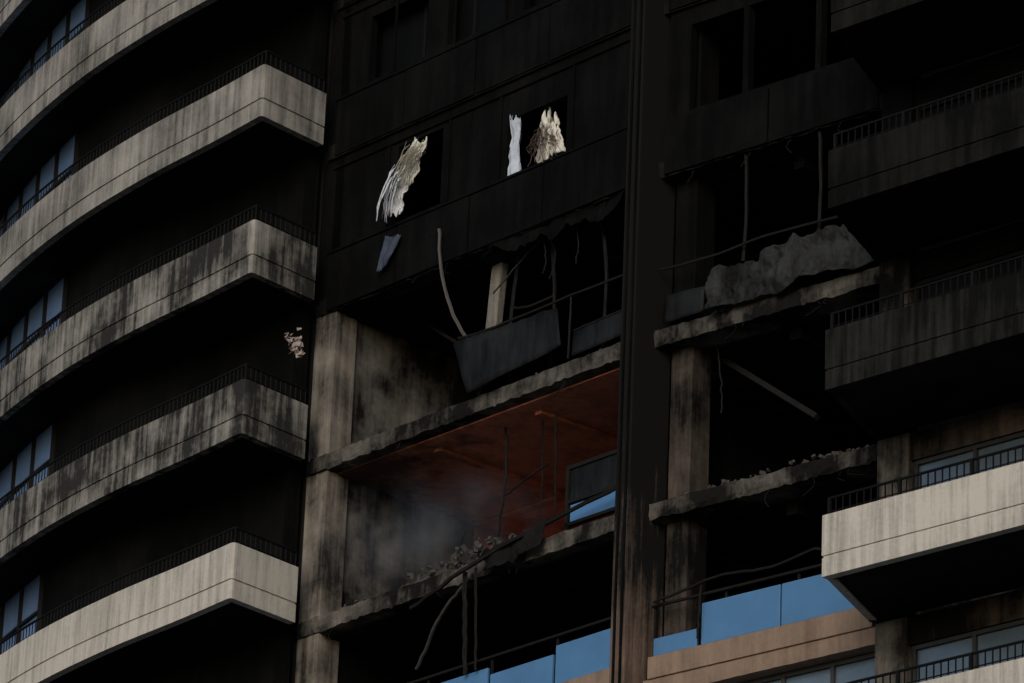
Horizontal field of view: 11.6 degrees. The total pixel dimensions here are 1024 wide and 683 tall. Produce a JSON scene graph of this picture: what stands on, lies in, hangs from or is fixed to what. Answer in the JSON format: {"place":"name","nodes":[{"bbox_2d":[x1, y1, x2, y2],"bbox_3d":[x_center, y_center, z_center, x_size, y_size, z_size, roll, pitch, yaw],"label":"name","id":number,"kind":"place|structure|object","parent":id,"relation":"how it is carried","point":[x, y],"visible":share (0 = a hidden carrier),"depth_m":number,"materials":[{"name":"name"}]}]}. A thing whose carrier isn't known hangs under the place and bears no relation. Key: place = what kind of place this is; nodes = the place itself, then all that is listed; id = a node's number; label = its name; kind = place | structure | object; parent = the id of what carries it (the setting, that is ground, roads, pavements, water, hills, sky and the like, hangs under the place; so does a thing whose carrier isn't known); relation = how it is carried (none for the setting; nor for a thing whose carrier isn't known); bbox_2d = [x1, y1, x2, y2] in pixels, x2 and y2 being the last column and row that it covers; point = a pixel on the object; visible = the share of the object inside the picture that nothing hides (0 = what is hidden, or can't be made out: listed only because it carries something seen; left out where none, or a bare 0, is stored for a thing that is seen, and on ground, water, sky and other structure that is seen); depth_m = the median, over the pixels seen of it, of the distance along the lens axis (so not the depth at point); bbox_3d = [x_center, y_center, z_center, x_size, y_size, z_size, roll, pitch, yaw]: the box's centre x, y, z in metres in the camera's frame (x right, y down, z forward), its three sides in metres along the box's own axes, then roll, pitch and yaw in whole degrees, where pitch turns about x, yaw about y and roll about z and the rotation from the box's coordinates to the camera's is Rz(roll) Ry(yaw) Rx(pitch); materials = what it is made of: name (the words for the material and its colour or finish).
{"place":"outdoors","nodes":[
{"label":"outdoors","id":0,"kind":"place"},
{"bbox_2d":[768,658,874,682],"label":"window glass","id":1,"kind":"object","parent":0,"point":[855,671],"visible":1,"depth_m":69.55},
{"bbox_2d":[838,151,1023,260],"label":"straight balcony slab","id":2,"kind":"structure","parent":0,"point":[989,195],"depth_m":69.34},
{"bbox_2d":[828,87,1023,257],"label":"straight parapet","id":3,"kind":"structure","parent":2,"relation":"on","point":[978,133],"depth_m":68.53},
{"bbox_2d":[833,71,1023,148],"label":"straight railing","id":4,"kind":"object","parent":3,"relation":"on","point":[916,108],"visible":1,"depth_m":68.78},
{"bbox_2d":[841,0,1023,87],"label":"straight balcony slab","id":5,"kind":"structure","parent":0,"point":[931,37],"depth_m":70.47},
{"bbox_2d":[918,625,1023,681],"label":"window glass","id":6,"kind":"object","parent":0,"point":[964,646],"visible":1,"depth_m":67.96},
{"bbox_2d":[919,437,1023,488],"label":"window glass","id":7,"kind":"object","parent":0,"point":[969,455],"visible":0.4,"depth_m":69.02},
{"label":"ground","id":8,"kind":"structure","parent":0,"visible":0},
{"bbox_2d":[290,0,338,682],"bbox_3d":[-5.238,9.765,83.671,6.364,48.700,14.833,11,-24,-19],"label":"column","id":9,"kind":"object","parent":8,"relation":"on","point":[315,311],"depth_m":79.91,"materials":[{"name":"concrete"}]},
{"bbox_2d":[0,0,79,98],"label":"balcony slab","id":10,"kind":"structure","parent":9,"relation":"attached to","point":[25,33],"depth_m":89.73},
{"bbox_2d":[88,0,125,25],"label":"balcony back wall","id":11,"kind":"structure","parent":9,"relation":"attached to","point":[95,5],"depth_m":87.42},
{"bbox_2d":[0,0,216,160],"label":"curved parapet","id":12,"kind":"structure","parent":11,"relation":"on","point":[84,56],"depth_m":85.04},
{"bbox_2d":[0,438,301,607],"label":"balcony slab","id":13,"kind":"structure","parent":9,"relation":"attached to","point":[240,462],"depth_m":80.60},
{"bbox_2d":[0,277,311,471],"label":"balcony slab","id":14,"kind":"structure","parent":9,"relation":"attached to","point":[246,306],"depth_m":81.76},
{"bbox_2d":[0,121,320,342],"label":"balcony slab","id":15,"kind":"structure","parent":9,"relation":"attached to","point":[258,150],"depth_m":82.93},
{"bbox_2d":[0,0,329,219],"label":"balcony slab","id":16,"kind":"structure","parent":9,"relation":"attached to","point":[217,25],"depth_m":84.56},
{"bbox_2d":[49,602,292,682],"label":"balcony slab","id":17,"kind":"structure","parent":9,"relation":"attached to","point":[227,626],"depth_m":78.83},
{"bbox_2d":[40,466,301,628],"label":"balcony back wall","id":18,"kind":"structure","parent":9,"relation":"attached to","point":[257,507],"depth_m":80.83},
{"bbox_2d":[0,575,39,653],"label":"balcony glazing","id":19,"kind":"structure","parent":18,"relation":"in","point":[31,595],"depth_m":84.48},
{"bbox_2d":[0,542,297,682],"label":"curved parapet","id":20,"kind":"structure","parent":18,"relation":"on","point":[249,578],"depth_m":78.24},
{"bbox_2d":[0,526,296,654],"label":"curved railing","id":21,"kind":"object","parent":20,"relation":"on","point":[266,540],"visible":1,"depth_m":78.81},
{"bbox_2d":[54,308,310,471],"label":"balcony back wall","id":22,"kind":"structure","parent":9,"relation":"attached to","point":[266,346],"depth_m":81.89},
{"bbox_2d":[0,425,51,508],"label":"balcony glazing","id":23,"kind":"structure","parent":22,"relation":"attached to","point":[43,445],"depth_m":85.89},
{"bbox_2d":[0,379,307,564],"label":"curved parapet","id":24,"kind":"structure","parent":22,"relation":"on","point":[259,414],"depth_m":79.51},
{"bbox_2d":[0,363,306,509],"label":"curved railing","id":25,"kind":"object","parent":24,"relation":"on","point":[165,414],"visible":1,"depth_m":79.95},
{"bbox_2d":[65,153,319,319],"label":"balcony back wall","id":26,"kind":"structure","parent":9,"relation":"attached to","point":[279,190],"depth_m":82.91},
{"bbox_2d":[0,278,63,370],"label":"balcony glazing","id":27,"kind":"structure","parent":26,"relation":"attached to","point":[54,303],"depth_m":87.03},
{"bbox_2d":[0,220,316,424],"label":"curved parapet","id":28,"kind":"structure","parent":26,"relation":"on","point":[270,255],"depth_m":80.66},
{"bbox_2d":[0,204,315,369],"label":"curved railing","id":29,"kind":"object","parent":28,"relation":"on","point":[164,263],"visible":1,"depth_m":81.14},
{"bbox_2d":[78,3,328,170],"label":"balcony back wall","id":30,"kind":"structure","parent":9,"relation":"attached to","point":[290,39],"depth_m":83.95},
{"bbox_2d":[0,135,74,235],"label":"balcony glazing","id":31,"kind":"structure","parent":30,"relation":"attached to","point":[66,155],"depth_m":88.17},
{"bbox_2d":[0,64,325,289],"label":"curved parapet","id":32,"kind":"structure","parent":30,"relation":"on","point":[270,95],"depth_m":81.82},
{"bbox_2d":[0,50,324,236],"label":"curved railing","id":33,"kind":"object","parent":32,"relation":"on","point":[158,110],"visible":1,"depth_m":82.28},
{"bbox_2d":[121,629,291,682],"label":"balcony back wall","id":34,"kind":"structure","parent":9,"relation":"attached to","point":[252,660],"depth_m":78.62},
{"bbox_2d":[609,0,675,682],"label":"fin pillar","id":35,"kind":"structure","parent":8,"relation":"on","point":[648,441],"depth_m":73.38,"materials":[{"name":"black concrete"}]},
{"bbox_2d":[611,0,642,682],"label":"fin pillar ribs","id":36,"kind":"object","parent":35,"relation":"attached to","point":[623,351],"visible":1,"depth_m":73.33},
{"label":"floor slab","id":37,"kind":"object","parent":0,"visible":0},
{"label":"partition walls","id":38,"kind":"object","parent":37,"relation":"on","visible":0},
{"bbox_2d":[643,627,874,682],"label":"floor slab","id":39,"kind":"structure","parent":38,"relation":"on","point":[806,655],"depth_m":70.02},
{"bbox_2d":[295,633,339,682],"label":"column","id":40,"kind":"structure","parent":39,"relation":"on","point":[317,658],"depth_m":77.64,"materials":[{"name":"paint"}]},
{"bbox_2d":[337,643,450,682],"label":"cross wall front","id":41,"kind":"structure","parent":39,"relation":"on","point":[355,665],"depth_m":78.31,"materials":[{"name":"black concrete"}]},
{"bbox_2d":[562,668,608,682],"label":"upstand","id":42,"kind":"object","parent":39,"relation":"on","point":[601,676],"visible":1,"depth_m":72.27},
{"bbox_2d":[408,617,610,682],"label":"balustrade frame","id":43,"kind":"object","parent":42,"relation":"on","point":[491,657],"visible":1,"depth_m":73.94,"materials":[{"name":"metal"}]},
{"bbox_2d":[409,485,615,674],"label":"twisted handrail","id":44,"kind":"object","parent":43,"relation":"attached to","point":[484,557],"visible":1,"depth_m":74.65,"materials":[{"name":"metal"}]},
{"bbox_2d":[481,518,546,568],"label":"charred sheet","id":45,"kind":"object","parent":44,"relation":"attached to","point":[527,542],"visible":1,"depth_m":74.26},
{"bbox_2d":[442,628,610,682],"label":"blue panels","id":46,"kind":"object","parent":43,"relation":"attached to","point":[583,656],"visible":1,"depth_m":72.98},
{"bbox_2d":[664,519,706,644],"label":"column","id":47,"kind":"structure","parent":39,"relation":"on","point":[686,545],"depth_m":72.21,"materials":[{"name":"paint"}]},
{"bbox_2d":[647,608,876,679],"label":"upstand","id":48,"kind":"object","parent":39,"relation":"on","point":[769,640],"visible":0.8,"depth_m":70.33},
{"bbox_2d":[651,563,821,647],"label":"balustrade frame","id":49,"kind":"object","parent":48,"relation":"on","point":[726,589],"visible":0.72,"depth_m":71.13,"materials":[{"name":"metal"}]},
{"bbox_2d":[653,574,854,655],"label":"blue panels","id":50,"kind":"object","parent":49,"relation":"attached to","point":[760,609],"visible":0.81,"depth_m":70.55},
{"bbox_2d":[662,541,915,636],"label":"partition walls","id":51,"kind":"structure","parent":39,"relation":"on","point":[714,567],"depth_m":73.93,"materials":[{"name":"black concrete"}]},
{"bbox_2d":[300,444,877,637],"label":"floor slab","id":52,"kind":"structure","parent":51,"relation":"on","point":[781,485],"depth_m":73.08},
{"bbox_2d":[298,470,348,625],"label":"column","id":53,"kind":"structure","parent":52,"relation":"on","point":[322,568],"depth_m":78.36,"materials":[{"name":"paint"}]},
{"bbox_2d":[342,481,473,606],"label":"cross wall front","id":54,"kind":"structure","parent":52,"relation":"on","point":[391,541],"depth_m":79.28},
{"bbox_2d":[329,539,613,682],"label":"ceiling","id":55,"kind":"structure","parent":52,"relation":"attached to","point":[517,606],"depth_m":76.67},
{"bbox_2d":[426,578,611,682],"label":"ceiling beams","id":56,"kind":"structure","parent":55,"relation":"attached to","point":[577,596],"depth_m":76.60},
{"bbox_2d":[564,449,616,529],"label":"broken window unit","id":57,"kind":"structure","parent":52,"relation":"on","point":[586,479],"depth_m":73.87,"materials":[{"name":"glass"}]},
{"bbox_2d":[668,345,711,498],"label":"column","id":58,"kind":"structure","parent":52,"relation":"on","point":[688,471],"depth_m":73.11,"materials":[{"name":"paint"}]},
{"bbox_2d":[698,477,876,580],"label":"ceiling","id":59,"kind":"structure","parent":52,"relation":"attached to","point":[770,535],"depth_m":72.73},
{"bbox_2d":[666,370,916,499],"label":"partition walls","id":60,"kind":"structure","parent":52,"relation":"on","point":[747,438],"depth_m":75.16,"materials":[{"name":"black concrete"}]},
{"bbox_2d":[310,266,879,475],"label":"floor slab","id":61,"kind":"structure","parent":60,"relation":"on","point":[774,312],"depth_m":74.50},
{"bbox_2d":[308,311,356,463],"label":"column","id":62,"kind":"structure","parent":61,"relation":"on","point":[333,382],"depth_m":79.39,"materials":[{"name":"paint"}]},
{"bbox_2d":[351,322,480,443],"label":"cross wall front","id":63,"kind":"structure","parent":61,"relation":"on","point":[398,381],"depth_m":80.30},
{"bbox_2d":[337,368,619,537],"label":"ceiling","id":64,"kind":"structure","parent":61,"relation":"attached to","point":[422,473],"depth_m":77.94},
{"bbox_2d":[434,409,616,528],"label":"ceiling beams","id":65,"kind":"structure","parent":64,"relation":"attached to","point":[571,424],"depth_m":78.18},
{"bbox_2d":[480,376,515,394],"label":"room back wall","id":66,"kind":"structure","parent":61,"relation":"on","point":[497,383],"depth_m":81.74,"materials":[{"name":"black concrete"}]},
{"bbox_2d":[319,94,881,316],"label":"floor slab","id":67,"kind":"structure","parent":66,"relation":"on","point":[757,156],"depth_m":74.40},
{"bbox_2d":[317,157,344,305],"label":"column","id":68,"kind":"structure","parent":67,"relation":"on","point":[329,218],"depth_m":80.51,"materials":[{"name":"black concrete"}]},
{"bbox_2d":[332,30,630,249],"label":"burnt facade wall","id":69,"kind":"structure","parent":67,"relation":"on","point":[601,94],"depth_m":77.96,"materials":[{"name":"black concrete"}]},
{"bbox_2d":[376,136,426,222],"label":"hanging insulation","id":70,"kind":"object","parent":69,"relation":"attached to","point":[406,174],"visible":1,"depth_m":79.03},
{"bbox_2d":[326,129,627,311],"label":"spandrel panels","id":71,"kind":"object","parent":69,"relation":"attached to","point":[591,174],"visible":1,"depth_m":77.38,"materials":[{"name":"black concrete"}]},
{"bbox_2d":[326,37,630,255],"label":"facade rails","id":72,"kind":"object","parent":69,"relation":"attached to","point":[494,183],"visible":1,"depth_m":77.91,"materials":[{"name":"black metal"}]},
{"bbox_2d":[526,107,565,166],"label":"hanging insulation","id":73,"kind":"object","parent":69,"relation":"attached to","point":[551,140],"visible":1,"depth_m":76.90},
{"bbox_2d":[346,201,624,380],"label":"ceiling","id":74,"kind":"structure","parent":67,"relation":"attached to","point":[413,314],"depth_m":78.79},
{"bbox_2d":[442,245,622,350],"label":"ceiling beams","id":75,"kind":"structure","parent":74,"relation":"attached to","point":[560,254],"depth_m":78.54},
{"bbox_2d":[491,192,622,250],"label":"charred lining","id":76,"kind":"object","parent":67,"relation":"attached to","point":[599,212],"visible":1,"depth_m":75.96,"materials":[{"name":"black concrete"}]},
{"bbox_2d":[695,22,719,107],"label":"column","id":77,"kind":"structure","parent":67,"relation":"on","point":[707,65],"depth_m":75.29,"materials":[{"name":"black concrete"}]},
{"bbox_2d":[664,60,880,175],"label":"spandrel","id":78,"kind":"object","parent":67,"relation":"on","point":[812,101],"visible":0.9,"depth_m":73.44,"materials":[{"name":"black concrete"}]},
{"bbox_2d":[668,0,882,119],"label":"burnt facade","id":79,"kind":"structure","parent":67,"relation":"on","point":[686,24],"depth_m":74.86,"materials":[{"name":"black concrete"}]},
{"bbox_2d":[707,128,880,273],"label":"ceiling","id":80,"kind":"structure","parent":67,"relation":"attached to","point":[782,194],"depth_m":74.92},
{"bbox_2d":[718,58,904,100],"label":"partition walls","id":81,"kind":"structure","parent":67,"relation":"on","point":[730,79],"depth_m":76.93,"materials":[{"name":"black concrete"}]},
{"bbox_2d":[328,0,786,161],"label":"floor slab","id":82,"kind":"structure","parent":81,"relation":"on","point":[730,53],"depth_m":77.29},
{"bbox_2d":[326,5,353,150],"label":"column","id":83,"kind":"structure","parent":82,"relation":"on","point":[337,76],"depth_m":81.55,"materials":[{"name":"black concrete"}]},
{"bbox_2d":[341,0,551,95],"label":"burnt facade wall","id":84,"kind":"structure","parent":82,"relation":"on","point":[364,30],"depth_m":80.96,"materials":[{"name":"black concrete"}]},
{"bbox_2d":[335,0,560,101],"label":"facade rails","id":85,"kind":"object","parent":84,"relation":"attached to","point":[455,45],"visible":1,"depth_m":79.66,"materials":[{"name":"black metal"}]},
{"bbox_2d":[335,0,631,155],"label":"spandrel panels","id":86,"kind":"object","parent":84,"relation":"attached to","point":[556,30],"visible":1,"depth_m":78.64,"materials":[{"name":"black concrete"}]},
{"bbox_2d":[405,101,566,196],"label":"ceiling","id":87,"kind":"structure","parent":82,"relation":"attached to","point":[427,177],"depth_m":80.27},
{"bbox_2d":[717,0,852,77],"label":"ceiling","id":88,"kind":"structure","parent":82,"relation":"attached to","point":[785,38],"depth_m":76.11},
{"bbox_2d":[453,308,560,393],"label":"collapsed balustrade panel","id":89,"kind":"object","parent":61,"relation":"on","point":[485,357],"visible":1,"depth_m":75.84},
{"bbox_2d":[457,274,622,358],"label":"twisted handrail","id":90,"kind":"object","parent":61,"relation":"on","point":[547,305],"visible":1,"depth_m":75.15,"materials":[{"name":"metal"}]},
{"bbox_2d":[571,312,620,356],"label":"broken spandrel panel","id":91,"kind":"object","parent":90,"relation":"attached to","point":[597,333],"visible":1,"depth_m":74.51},
{"bbox_2d":[673,177,715,324],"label":"column","id":92,"kind":"structure","parent":61,"relation":"on","point":[695,217],"depth_m":74.23,"materials":[{"name":"black concrete"}]},
{"bbox_2d":[660,131,838,270],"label":"twisted handrail","id":93,"kind":"object","parent":61,"relation":"on","point":[817,222],"visible":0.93,"depth_m":72.94,"materials":[{"name":"metal"}]},
{"bbox_2d":[703,224,873,309],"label":"draped sheet","id":94,"kind":"object","parent":93,"relation":"hanging from","point":[776,269],"visible":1,"depth_m":72.11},
{"bbox_2d":[671,203,903,325],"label":"partition walls","id":95,"kind":"structure","parent":61,"relation":"on","point":[727,236],"depth_m":76.04,"materials":[{"name":"black concrete"}]},
{"bbox_2d":[881,80,918,255],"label":"wall column","id":96,"kind":"structure","parent":95,"relation":"attached to","point":[898,98],"depth_m":71.83,"materials":[{"name":"black concrete"}]},
{"bbox_2d":[702,301,878,445],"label":"ceiling","id":97,"kind":"structure","parent":61,"relation":"attached to","point":[778,359],"depth_m":74.02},
{"bbox_2d":[879,254,917,432],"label":"wall column","id":98,"kind":"structure","parent":60,"relation":"attached to","point":[895,275],"depth_m":70.79,"materials":[{"name":"paint"}]},
{"bbox_2d":[877,432,915,616],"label":"wall column","id":99,"kind":"structure","parent":51,"relation":"attached to","point":[893,457],"depth_m":69.74,"materials":[{"name":"paint"}]},
{"bbox_2d":[875,616,911,682],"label":"wall column","id":100,"kind":"structure","parent":38,"relation":"attached to","point":[893,650],"depth_m":68.70,"materials":[{"name":"paint"}]},
{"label":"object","id":101,"kind":"object","parent":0,"visible":0},
{"bbox_2d":[910,402,1023,614],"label":"wall head","id":102,"kind":"object","parent":101,"relation":"attached to","point":[969,431],"depth_m":69.02,"materials":[{"name":"paint"}]},
{"bbox_2d":[825,271,1023,436],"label":"straight parapet","id":103,"kind":"structure","parent":102,"relation":"on","point":[936,329],"depth_m":67.50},
{"bbox_2d":[830,255,1023,328],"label":"straight railing","id":104,"kind":"object","parent":103,"relation":"on","point":[902,304],"visible":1,"depth_m":67.72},
{"bbox_2d":[836,337,1023,438],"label":"straight balcony slab","id":105,"kind":"structure","parent":102,"relation":"on","point":[972,382],"depth_m":68.31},
{"bbox_2d":[912,220,1023,430],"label":"wall head","id":106,"kind":"object","parent":101,"relation":"attached to","point":[971,250],"depth_m":70.05,"materials":[{"name":"black concrete"}]},
{"bbox_2d":[914,45,1023,251],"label":"wall head","id":107,"kind":"object","parent":101,"relation":"attached to","point":[968,75],"depth_m":71.07,"materials":[{"name":"black concrete"}]},
{"bbox_2d":[831,0,938,84],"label":"straight parapet","id":108,"kind":"structure","parent":107,"relation":"on","point":[848,15],"depth_m":70.25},
{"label":"wall head","id":109,"kind":"object","parent":101,"relation":"attached to","visible":0},
{"bbox_2d":[909,588,1023,646],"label":"wall head","id":110,"kind":"object","parent":109,"relation":"on","point":[983,613],"depth_m":68.04,"materials":[{"name":"paint"}]},
{"bbox_2d":[822,461,1023,619],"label":"straight parapet","id":111,"kind":"structure","parent":110,"relation":"on","point":[943,516],"depth_m":66.46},
{"bbox_2d":[827,444,1023,513],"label":"straight railing","id":112,"kind":"object","parent":111,"relation":"on","point":[899,480],"visible":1,"depth_m":66.76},
{"bbox_2d":[833,529,1023,621],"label":"straight balcony slab","id":113,"kind":"structure","parent":110,"relation":"on","point":[982,568],"depth_m":67.28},
{"bbox_2d":[919,658,1023,682],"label":"straight parapet","id":114,"kind":"structure","parent":109,"relation":"on","point":[1011,671],"depth_m":64.80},
{"bbox_2d":[846,640,1023,682],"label":"straight railing","id":115,"kind":"object","parent":114,"relation":"on","point":[933,663],"visible":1,"depth_m":65.40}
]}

